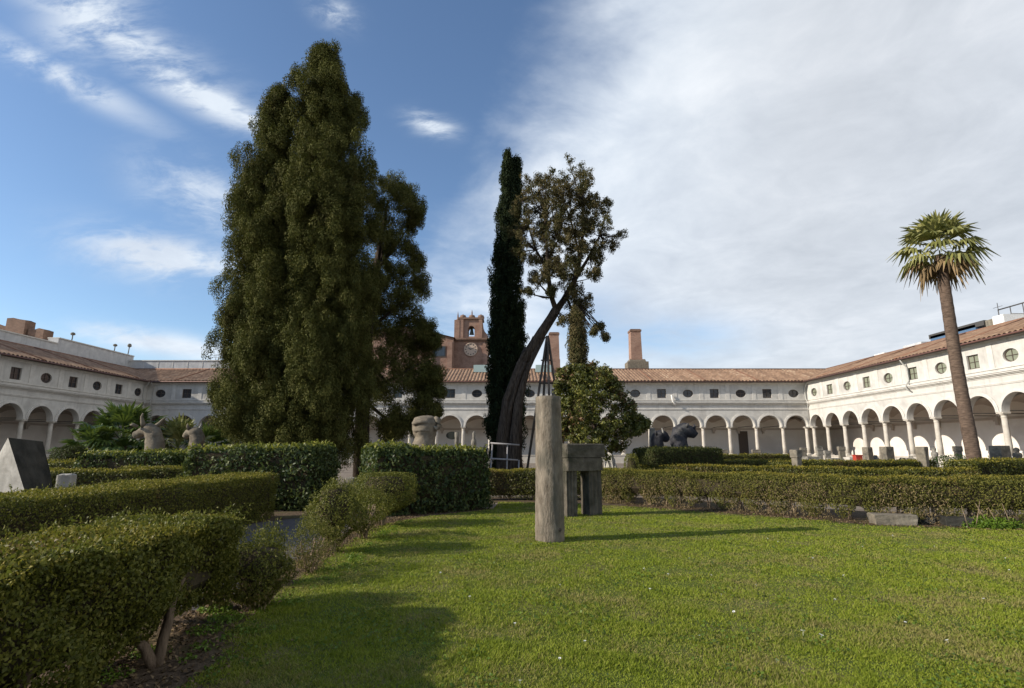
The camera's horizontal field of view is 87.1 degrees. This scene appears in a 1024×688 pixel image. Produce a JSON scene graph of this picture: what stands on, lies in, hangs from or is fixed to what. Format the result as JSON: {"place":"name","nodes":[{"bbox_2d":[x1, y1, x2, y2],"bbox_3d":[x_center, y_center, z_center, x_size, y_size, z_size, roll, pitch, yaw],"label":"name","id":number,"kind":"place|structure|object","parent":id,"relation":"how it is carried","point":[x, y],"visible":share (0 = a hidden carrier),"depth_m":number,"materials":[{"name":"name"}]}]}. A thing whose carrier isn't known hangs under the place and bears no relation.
{"place":"outdoors","nodes":[
{"label":"outdoors","id":0,"kind":"place"},
{"bbox_2d":[0,318,53,339],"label":"brick ruin","id":1,"kind":"object","parent":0,"point":[21,326],"visible":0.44,"depth_m":63.72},
{"bbox_2d":[10,507,486,687],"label":"soil","id":2,"kind":"structure","parent":0,"point":[159,675],"depth_m":4.20,"materials":[{"name":"soil"}]},
{"bbox_2d":[0,503,249,687],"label":"hedge","id":3,"kind":"object","parent":2,"relation":"on","point":[69,594],"visible":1,"depth_m":3.52,"materials":[{"name":"green plant"}]},
{"bbox_2d":[202,501,260,612],"bbox_3d":[-2.957,2.180,5.536,0.579,1.093,0.625,10,-15,-42],"label":"box shrub","id":4,"kind":"object","parent":2,"relation":"on","point":[207,605],"visible":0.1,"depth_m":5.56,"materials":[{"name":"green plant"}]},
{"bbox_2d":[68,519,412,686],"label":"weeds","id":5,"kind":"object","parent":2,"relation":"on","point":[228,616],"visible":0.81,"depth_m":5.05,"materials":[{"name":"green plant"}]},
{"bbox_2d":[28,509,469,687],"bbox_3d":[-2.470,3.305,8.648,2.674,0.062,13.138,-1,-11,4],"label":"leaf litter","id":6,"kind":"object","parent":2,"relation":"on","point":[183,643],"visible":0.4,"depth_m":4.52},
{"bbox_2d":[220,528,298,610],"bbox_3d":[-2.645,2.345,5.556,0.746,0.860,0.883,-4,-12,18],"label":"box shrub","id":7,"kind":"object","parent":2,"relation":"on","point":[258,573],"visible":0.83,"depth_m":5.39,"materials":[{"name":"green plant"}]},
{"bbox_2d":[252,517,288,583],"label":"box shrub","id":8,"kind":"object","parent":2,"relation":"on","point":[272,532],"visible":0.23,"depth_m":6.61,"materials":[{"name":"green plant"}]},
{"bbox_2d":[281,507,348,572],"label":"box shrub","id":9,"kind":"object","parent":2,"relation":"on","point":[315,557],"visible":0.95,"depth_m":7.13,"materials":[{"name":"green plant"}]},
{"bbox_2d":[300,473,370,552],"bbox_3d":[-2.819,2.736,8.584,1.054,1.309,1.442,0,-11,0],"label":"box shrub","id":10,"kind":"object","parent":2,"relation":"on","point":[335,504],"visible":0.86,"depth_m":8.41,"materials":[{"name":"green plant"}]},
{"bbox_2d":[349,469,419,525],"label":"box shrub","id":11,"kind":"object","parent":2,"relation":"on","point":[392,483],"visible":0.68,"depth_m":11.35,"materials":[{"name":"green plant"}]},
{"bbox_2d":[188,517,351,609],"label":"path","id":12,"kind":"structure","parent":0,"point":[292,523],"depth_m":10.66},
{"bbox_2d":[243,510,315,523],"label":"soil","id":13,"kind":"structure","parent":0,"point":[289,514],"depth_m":13.17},
{"bbox_2d":[0,469,280,539],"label":"hedge","id":14,"kind":"object","parent":13,"relation":"on","point":[29,510],"visible":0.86,"depth_m":8.53,"materials":[{"name":"green plant"}]},
{"bbox_2d":[345,477,356,490],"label":"stone block","id":15,"kind":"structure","parent":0,"point":[347,481],"depth_m":16.95,"materials":[{"name":"stone"}]},
{"bbox_2d":[372,327,455,367],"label":"brick church","id":16,"kind":"structure","parent":0,"point":[445,355],"depth_m":87.23,"materials":[{"name":"brick"}]},
{"bbox_2d":[433,346,445,356],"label":"window","id":17,"kind":"structure","parent":16,"relation":"in","point":[442,353],"depth_m":87.22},
{"bbox_2d":[454,312,490,367],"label":"bell tower","id":18,"kind":"structure","parent":0,"point":[470,352],"depth_m":89.52,"materials":[{"name":"brick"}]},
{"bbox_2d":[0,0,1023,367],"label":"sky","id":19,"kind":"structure","parent":0,"point":[763,163],"materials":[{"name":"blue"}]},
{"bbox_2d":[176,501,1023,687],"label":"lawn","id":20,"kind":"structure","parent":0,"point":[613,611],"depth_m":5.68,"materials":[{"name":"plant"}]},
{"bbox_2d":[345,484,396,538],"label":"box shrub","id":21,"kind":"object","parent":20,"relation":"on","point":[373,516],"visible":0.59,"depth_m":9.83,"materials":[{"name":"green plant"}]},
{"bbox_2d":[535,395,564,542],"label":"stone column","id":22,"kind":"structure","parent":20,"relation":"on","point":[549,506],"depth_m":9.66,"materials":[{"name":"stone"}]},
{"bbox_2d":[562,443,604,516],"bbox_3d":[1.729,3.388,13.462,1.170,1.768,0.530,6,-12,-26],"label":"stone altar","id":23,"kind":"object","parent":20,"relation":"on","point":[585,460],"visible":0.83,"depth_m":13.30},
{"bbox_2d":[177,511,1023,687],"bbox_3d":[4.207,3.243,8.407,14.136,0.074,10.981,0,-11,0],"label":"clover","id":24,"kind":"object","parent":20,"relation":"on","point":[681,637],"visible":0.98,"depth_m":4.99,"materials":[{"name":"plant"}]},
{"bbox_2d":[267,463,1023,531],"bbox_3d":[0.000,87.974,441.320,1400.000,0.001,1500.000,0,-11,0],"label":"ground","id":25,"kind":"structure","parent":0,"point":[346,473],"depth_m":17.50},
{"bbox_2d":[0,438,52,492],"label":"carved block","id":26,"kind":"object","parent":25,"relation":"on","point":[24,464],"depth_m":9.94,"materials":[{"name":"stone"}]},
{"bbox_2d":[47,458,77,464],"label":"hedge","id":27,"kind":"object","parent":25,"relation":"on","point":[50,459],"visible":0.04,"depth_m":22.84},
{"bbox_2d":[48,459,80,472],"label":"hedge","id":28,"kind":"object","parent":25,"relation":"on","point":[64,464],"visible":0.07,"depth_m":18.98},
{"bbox_2d":[55,474,76,488],"bbox_3d":[-9.800,3.400,11.767,0.286,1.105,0.419,5,-12,-22],"label":"stone block","id":29,"kind":"object","parent":25,"relation":"on","point":[67,479],"depth_m":11.69,"materials":[{"name":"stone"}]},
{"bbox_2d":[49,445,85,460],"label":"clipped bush","id":30,"kind":"object","parent":25,"relation":"on","point":[66,452],"visible":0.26,"depth_m":23.61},
{"bbox_2d":[0,339,160,458],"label":"cloister wing","id":31,"kind":"structure","parent":25,"relation":"on","point":[47,397],"depth_m":53.80,"materials":[{"name":"paint"}]},
{"bbox_2d":[9,367,20,379],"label":"window","id":32,"kind":"structure","parent":31,"relation":"in","point":[15,372],"depth_m":47.79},
{"bbox_2d":[41,373,50,382],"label":"window","id":33,"kind":"structure","parent":31,"relation":"in","point":[45,377],"depth_m":50.93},
{"bbox_2d":[68,376,76,387],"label":"window","id":34,"kind":"structure","parent":31,"relation":"in","point":[72,380],"depth_m":54.05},
{"bbox_2d":[93,381,100,389],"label":"window","id":35,"kind":"structure","parent":31,"relation":"in","point":[96,385],"depth_m":57.17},
{"bbox_2d":[0,329,228,367],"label":"terrace building","id":36,"kind":"structure","parent":31,"relation":"on","point":[66,346],"depth_m":67.38,"materials":[{"name":"paint"}]},
{"bbox_2d":[115,384,121,393],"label":"window","id":37,"kind":"structure","parent":31,"relation":"in","point":[118,387],"depth_m":60.33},
{"bbox_2d":[47,423,129,458],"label":"fan palm","id":38,"kind":"object","parent":25,"relation":"on","point":[91,435],"visible":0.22,"depth_m":25.05,"materials":[{"name":"green plant"}]},
{"bbox_2d":[49,466,150,487],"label":"hedge","id":39,"kind":"object","parent":25,"relation":"on","point":[96,476],"visible":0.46,"depth_m":14.44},
{"bbox_2d":[71,400,171,451],"bbox_3d":[-19.291,4.750,26.560,4.374,4.190,4.662,0,-11,0],"label":"fan palm","id":40,"kind":"object","parent":25,"relation":"on","point":[114,416],"visible":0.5,"depth_m":25.96,"materials":[{"name":"green plant"}]},
{"bbox_2d":[72,447,191,474],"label":"laurel hedge","id":41,"kind":"object","parent":25,"relation":"on","point":[113,459],"visible":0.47,"depth_m":17.53,"materials":[{"name":"green plant"}]},
{"bbox_2d":[130,413,165,450],"bbox_3d":[-14.509,4.321,21.573,1.522,3.062,1.257,0,-11,0],"label":"animal head","id":42,"kind":"object","parent":25,"relation":"on","point":[152,434],"visible":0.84,"depth_m":21.52},
{"bbox_2d":[117,464,187,479],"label":"hedge","id":43,"kind":"object","parent":25,"relation":"on","point":[168,471],"visible":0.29,"depth_m":16.23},
{"bbox_2d":[138,412,214,450],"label":"fan palm","id":44,"kind":"object","parent":25,"relation":"on","point":[175,429],"visible":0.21,"depth_m":27.26,"materials":[{"name":"green plant"}]},
{"bbox_2d":[182,423,204,450],"bbox_3d":[-13.310,4.679,22.520,1.259,2.724,1.260,0,-11,0],"label":"animal head","id":45,"kind":"object","parent":25,"relation":"on","point":[196,435],"visible":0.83,"depth_m":22.54},
{"bbox_2d":[181,421,231,449],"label":"fan palm","id":46,"kind":"object","parent":25,"relation":"on","point":[218,438],"visible":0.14,"depth_m":29.05,"materials":[{"name":"green plant"}]},
{"bbox_2d":[180,439,341,510],"bbox_3d":[-6.972,3.666,15.251,3.924,1.930,2.775,0,-11,0],"label":"laurel hedge","id":47,"kind":"object","parent":25,"relation":"on","point":[302,469],"visible":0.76,"depth_m":14.33,"materials":[{"name":"green plant"}]},
{"bbox_2d":[201,39,389,471],"bbox_3d":[-9.081,-4.303,23.672,7.327,20.957,5.758,0,-11,0],"label":"cypress tree","id":48,"kind":"object","parent":25,"relation":"on","point":[295,318],"visible":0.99,"depth_m":22.16,"materials":[{"name":"green plant"}]},
{"bbox_2d":[353,169,448,477],"bbox_3d":[-5.493,-1.160,26.375,5.006,15.816,4.994,0,-11,0],"label":"cypress tree","id":49,"kind":"object","parent":25,"relation":"on","point":[424,376],"visible":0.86,"depth_m":25.67,"materials":[{"name":"green plant"}]},
{"bbox_2d":[353,439,494,516],"bbox_3d":[-2.297,3.514,14.446,3.679,1.915,1.953,7,-13,-33],"label":"laurel hedge","id":50,"kind":"object","parent":25,"relation":"on","point":[450,477],"visible":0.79,"depth_m":13.94,"materials":[{"name":"green plant"}]},
{"bbox_2d":[412,415,441,448],"bbox_3d":[-3.242,4.122,20.082,1.287,2.880,1.260,0,-11,0],"label":"animal head","id":51,"kind":"object","parent":25,"relation":"on","point":[426,428],"visible":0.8,"depth_m":19.93},
{"bbox_2d":[455,432,458,445],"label":"grave stone","id":52,"kind":"object","parent":25,"relation":"on","point":[457,438],"visible":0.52,"depth_m":33.39,"materials":[{"name":"stone"}]},
{"bbox_2d":[471,431,476,448],"bbox_3d":[-2.370,6.787,33.317,0.343,2.712,0.343,0,-11,0],"label":"grave stone","id":53,"kind":"object","parent":25,"relation":"on","point":[473,441],"visible":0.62,"depth_m":33.38,"materials":[{"name":"stone"}]},
{"bbox_2d":[129,365,851,462],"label":"cloister wing","id":54,"kind":"structure","parent":25,"relation":"on","point":[738,411],"depth_m":65.00,"materials":[{"name":"paint"}]},
{"bbox_2d":[156,390,165,396],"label":"window","id":55,"kind":"structure","parent":54,"relation":"in","point":[160,393],"depth_m":65.01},
{"bbox_2d":[182,389,191,397],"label":"window","id":56,"kind":"structure","parent":54,"relation":"in","point":[186,392],"depth_m":65.01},
{"bbox_2d":[446,389,454,397],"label":"window","id":57,"kind":"structure","parent":54,"relation":"in","point":[451,392],"depth_m":65.01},
{"bbox_2d":[472,390,481,396],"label":"window","id":58,"kind":"structure","parent":54,"relation":"in","point":[476,393],"depth_m":65.01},
{"bbox_2d":[548,332,559,367],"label":"brick chimney","id":59,"kind":"object","parent":54,"relation":"on","point":[554,339],"visible":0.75,"depth_m":74.59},
{"bbox_2d":[630,390,639,396],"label":"window","id":60,"kind":"structure","parent":54,"relation":"in","point":[634,393],"depth_m":65.01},
{"bbox_2d":[625,329,648,367],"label":"brick chimney","id":61,"kind":"object","parent":54,"relation":"on","point":[635,360],"visible":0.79,"depth_m":73.48,"materials":[{"name":"brick"}]},
{"bbox_2d":[657,389,665,397],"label":"window","id":62,"kind":"structure","parent":54,"relation":"in","point":[661,393],"depth_m":65.01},
{"bbox_2d":[683,390,692,396],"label":"window","id":63,"kind":"structure","parent":54,"relation":"in","point":[687,393],"depth_m":65.01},
{"bbox_2d":[710,389,718,397],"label":"window","id":64,"kind":"structure","parent":54,"relation":"in","point":[713,392],"depth_m":65.01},
{"bbox_2d":[736,390,744,396],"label":"window","id":65,"kind":"structure","parent":54,"relation":"in","point":[740,393],"depth_m":65.01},
{"bbox_2d":[738,431,748,454],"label":"gallery door","id":66,"kind":"structure","parent":54,"relation":"in","point":[743,435],"depth_m":69.10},
{"bbox_2d":[762,389,770,397],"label":"window","id":67,"kind":"structure","parent":54,"relation":"in","point":[766,392],"depth_m":65.01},
{"bbox_2d":[788,390,797,396],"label":"window","id":68,"kind":"structure","parent":54,"relation":"in","point":[792,393],"depth_m":65.01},
{"bbox_2d":[490,442,519,468],"bbox_3d":[-0.302,4.773,20.944,1.205,1.877,0.122,0,-11,0],"label":"barrier frame","id":69,"kind":"object","parent":25,"relation":"on","point":[506,459],"visible":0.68,"depth_m":20.99,"materials":[{"name":"grey paint"}]},
{"bbox_2d":[481,147,530,473],"bbox_3d":[-0.275,-1.953,27.926,2.465,18.230,2.421,0,-11,0],"label":"cypress tree","id":70,"kind":"object","parent":25,"relation":"on","point":[507,338],"visible":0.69,"depth_m":27.34,"materials":[{"name":"green plant"}]},
{"bbox_2d":[526,336,563,472],"bbox_3d":[1.444,2.813,22.855,1.543,6.471,1.318,-8,-14,35],"label":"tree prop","id":71,"kind":"object","parent":25,"relation":"on","point":[547,352],"visible":0.57,"depth_m":23.13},
{"bbox_2d":[496,152,628,472],"bbox_3d":[2.283,-1.597,24.194,6.006,16.006,3.790,0,-11,0],"label":"leaning tree","id":72,"kind":"object","parent":25,"relation":"on","point":[511,412],"visible":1,"depth_m":23.88,"materials":[{"name":"green plant"}]},
{"bbox_2d":[564,302,588,443],"bbox_3d":[4.164,2.584,34.181,1.655,11.466,1.714,0,-11,0],"label":"cypress tree","id":73,"kind":"object","parent":25,"relation":"on","point":[577,346],"visible":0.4,"depth_m":34.26,"materials":[{"name":"green plant"}]},
{"bbox_2d":[552,359,653,461],"bbox_3d":[3.426,3.108,20.828,4.082,5.202,3.129,0,-11,0],"label":"magnolia tree","id":74,"kind":"object","parent":25,"relation":"on","point":[630,424],"visible":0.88,"depth_m":20.48,"materials":[{"name":"green plant"}]},
{"bbox_2d":[604,450,616,467],"bbox_3d":[4.122,5.249,22.407,0.631,1.661,0.744,0,-11,0],"label":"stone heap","id":75,"kind":"object","parent":25,"relation":"on","point":[607,464],"visible":0.23,"depth_m":22.30,"materials":[{"name":"stone"}]},
{"bbox_2d":[624,453,639,493],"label":"clipped bush","id":76,"kind":"object","parent":25,"relation":"on","point":[631,462],"visible":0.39,"depth_m":19.02,"materials":[{"name":"green plant"}]},
{"bbox_2d":[649,428,654,445],"bbox_3d":[7.714,5.997,29.402,0.599,2.781,0.489,0,-11,0],"label":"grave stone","id":77,"kind":"object","parent":25,"relation":"on","point":[651,431],"visible":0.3,"depth_m":29.50,"materials":[{"name":"stone"}]},
{"bbox_2d":[651,428,669,446],"bbox_3d":[6.485,4.952,23.486,1.257,2.556,1.259,0,-11,0],"label":"animal head","id":78,"kind":"object","parent":25,"relation":"on","point":[659,438],"visible":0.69,"depth_m":23.48},
{"bbox_2d":[631,445,724,494],"bbox_3d":[6.301,4.718,20.421,3.445,1.783,1.673,4,-12,-19],"label":"hedge","id":79,"kind":"object","parent":25,"relation":"on","point":[655,456],"visible":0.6,"depth_m":19.94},
{"bbox_2d":[670,423,697,446],"bbox_3d":[7.315,4.756,23.015,1.388,2.762,1.258,0,-11,0],"label":"animal head","id":80,"kind":"object","parent":25,"relation":"on","point":[681,433],"visible":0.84,"depth_m":22.96},
{"bbox_2d":[719,452,790,459],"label":"hedge","id":81,"kind":"object","parent":25,"relation":"on","point":[732,456],"visible":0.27,"depth_m":41.09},
{"bbox_2d":[723,458,790,467],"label":"hedge","id":82,"kind":"object","parent":25,"relation":"on","point":[747,462],"visible":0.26,"depth_m":30.91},
{"bbox_2d":[789,450,801,466],"bbox_3d":[10.645,4.756,20.060,0.353,1.615,0.311,6,-13,-28],"label":"grave stone","id":83,"kind":"object","parent":25,"relation":"on","point":[796,457],"visible":0.48,"depth_m":20.05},
{"bbox_2d":[799,448,806,455],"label":"grave stone","id":84,"kind":"object","parent":25,"relation":"on","point":[804,451],"visible":0.34,"depth_m":43.01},
{"bbox_2d":[636,463,981,483],"bbox_3d":[9.067,4.523,17.798,10.233,1.125,1.281,-5,-12,25],"label":"hedge","id":85,"kind":"object","parent":25,"relation":"on","point":[877,471],"visible":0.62,"depth_m":17.04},
{"bbox_2d":[802,456,821,459],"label":"stone chest","id":86,"kind":"object","parent":25,"relation":"on","point":[809,457],"visible":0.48,"depth_m":40.65,"materials":[{"name":"stone"}]},
{"bbox_2d":[815,447,823,459],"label":"grave stone","id":87,"kind":"object","parent":25,"relation":"on","point":[819,450],"visible":0.53,"depth_m":46.96,"materials":[{"name":"stone"}]},
{"bbox_2d":[823,451,831,459],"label":"grave stone","id":88,"kind":"object","parent":25,"relation":"on","point":[827,454],"visible":0.45,"depth_m":44.95,"materials":[{"name":"stone"}]},
{"bbox_2d":[837,447,845,457],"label":"grave stone","id":89,"kind":"object","parent":25,"relation":"on","point":[841,452],"visible":0.52,"depth_m":44.01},
{"bbox_2d":[767,458,936,472],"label":"hedge","id":90,"kind":"object","parent":25,"relation":"on","point":[886,462],"visible":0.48,"depth_m":22.21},
{"bbox_2d":[852,455,862,460],"bbox_3d":[25.441,8.761,39.554,0.580,1.216,0.460,0,-11,0],"label":"red box","id":91,"kind":"object","parent":25,"relation":"on","point":[856,457],"visible":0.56,"depth_m":39.44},
{"bbox_2d":[862,447,873,459],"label":"grave stone","id":92,"kind":"object","parent":25,"relation":"on","point":[867,452],"visible":0.63,"depth_m":40.96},
{"bbox_2d":[881,447,894,459],"bbox_3d":[26.685,8.192,38.136,0.805,1.825,0.418,4,-12,-20],"label":"grave stone","id":93,"kind":"object","parent":25,"relation":"on","point":[887,452],"visible":0.57,"depth_m":38.05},
{"bbox_2d":[791,317,1023,466],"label":"cloister wing","id":94,"kind":"structure","parent":25,"relation":"on","point":[902,401],"depth_m":48.70,"materials":[{"name":"paint"}]},
{"bbox_2d":[863,377,869,387],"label":"window","id":95,"kind":"structure","parent":94,"relation":"in","point":[866,379],"depth_m":54.09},
{"bbox_2d":[885,373,892,382],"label":"window","id":96,"kind":"structure","parent":94,"relation":"in","point":[888,377],"depth_m":51.01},
{"bbox_2d":[909,367,917,379],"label":"window","id":97,"kind":"structure","parent":94,"relation":"in","point":[912,371],"depth_m":47.83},
{"bbox_2d":[936,362,946,373],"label":"window","id":98,"kind":"structure","parent":94,"relation":"in","point":[941,367],"depth_m":44.71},
{"bbox_2d":[968,354,979,369],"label":"window","id":99,"kind":"structure","parent":94,"relation":"in","point":[973,360],"depth_m":41.55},
{"bbox_2d":[1004,348,1017,361],"bbox_3d":[35.650,0.778,38.351,0.060,0.960,1.240,0,-11,0],"label":"window","id":100,"kind":"structure","parent":94,"relation":"in","point":[1011,354],"depth_m":38.45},
{"bbox_2d":[914,447,929,473],"bbox_3d":[17.761,5.311,23.214,0.444,1.745,0.411,7,-13,-34],"label":"grave stone","id":101,"kind":"object","parent":25,"relation":"on","point":[922,455],"visible":0.52,"depth_m":23.16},
{"bbox_2d":[931,447,938,467],"bbox_3d":[26.913,7.443,34.207,0.385,1.766,0.385,0,-11,0],"label":"grave stone","id":102,"kind":"object","parent":25,"relation":"on","point":[934,453],"visible":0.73,"depth_m":34.18,"materials":[{"name":"stone"}]},
{"bbox_2d":[886,209,999,459],"bbox_3d":[18.447,-0.039,22.449,3.658,11.924,3.600,2,-11,-10],"label":"fan palm","id":103,"kind":"object","parent":25,"relation":"on","point":[941,271],"visible":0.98,"depth_m":22.53,"materials":[{"name":"green plant"}]},
{"bbox_2d":[931,454,965,467],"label":"bush","id":104,"kind":"object","parent":25,"relation":"on","point":[953,458],"visible":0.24,"depth_m":28.35,"materials":[{"name":"green plant"}]},
{"bbox_2d":[952,446,962,459],"bbox_3d":[26.799,7.039,32.248,0.435,1.819,0.311,0,-11,0],"label":"grave stone","id":105,"kind":"object","parent":25,"relation":"on","point":[958,450],"visible":0.4,"depth_m":32.25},
{"bbox_2d":[941,456,1023,484],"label":"hedge","id":106,"kind":"object","parent":25,"relation":"on","point":[1001,466],"visible":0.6,"depth_m":16.85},
{"bbox_2d":[988,446,1011,458],"bbox_3d":[27.556,6.649,30.287,0.872,1.840,0.619,4,-12,-20],"label":"grave stone","id":107,"kind":"object","parent":25,"relation":"on","point":[999,451],"visible":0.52,"depth_m":30.17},
{"bbox_2d":[1012,447,1022,459],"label":"statue fragment","id":108,"kind":"object","parent":25,"relation":"on","point":[1016,453],"visible":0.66,"depth_m":30.78,"materials":[{"name":"stone"}]},
{"bbox_2d":[489,497,1021,529],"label":"soil","id":109,"kind":"structure","parent":0,"point":[860,516],"depth_m":14.52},
{"bbox_2d":[485,467,634,499],"bbox_3d":[1.384,4.516,17.422,5.195,1.076,1.096,0,-11,0],"label":"hedge","id":110,"kind":"object","parent":109,"relation":"on","point":[520,481],"visible":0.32,"depth_m":17.14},
{"bbox_2d":[599,466,1023,525],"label":"hedge","id":111,"kind":"object","parent":109,"relation":"on","point":[922,493],"visible":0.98,"depth_m":12.67,"materials":[{"name":"green plant"}]},
{"bbox_2d":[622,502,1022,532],"bbox_3d":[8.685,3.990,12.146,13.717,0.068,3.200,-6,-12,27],"label":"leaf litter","id":112,"kind":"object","parent":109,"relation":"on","point":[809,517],"visible":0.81,"depth_m":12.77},
{"bbox_2d":[867,512,917,525],"bbox_3d":[8.259,3.815,11.694,0.865,0.256,0.396,-2,-11,12],"label":"stone slab","id":113,"kind":"object","parent":109,"relation":"on","point":[909,519],"depth_m":11.55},
{"bbox_2d":[918,515,936,523],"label":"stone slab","id":114,"kind":"structure","parent":109,"relation":"on","point":[928,518],"depth_m":11.76,"materials":[{"name":"stone"}]},
{"bbox_2d":[938,515,973,526],"bbox_3d":[9.462,3.788,11.466,0.525,0.221,0.395,-4,-12,20],"label":"stone slab","id":115,"kind":"object","parent":109,"relation":"on","point":[955,521],"depth_m":11.34,"materials":[{"name":"stone"}]},
{"bbox_2d":[961,501,1023,528],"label":"weed patch","id":116,"kind":"object","parent":109,"relation":"on","point":[990,521],"visible":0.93,"depth_m":11.11,"materials":[{"name":"green plant"}]},
{"bbox_2d":[874,302,1023,355],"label":"rooftop terrace","id":117,"kind":"structure","parent":0,"point":[998,319],"depth_m":53.73,"materials":[{"name":"paint"}]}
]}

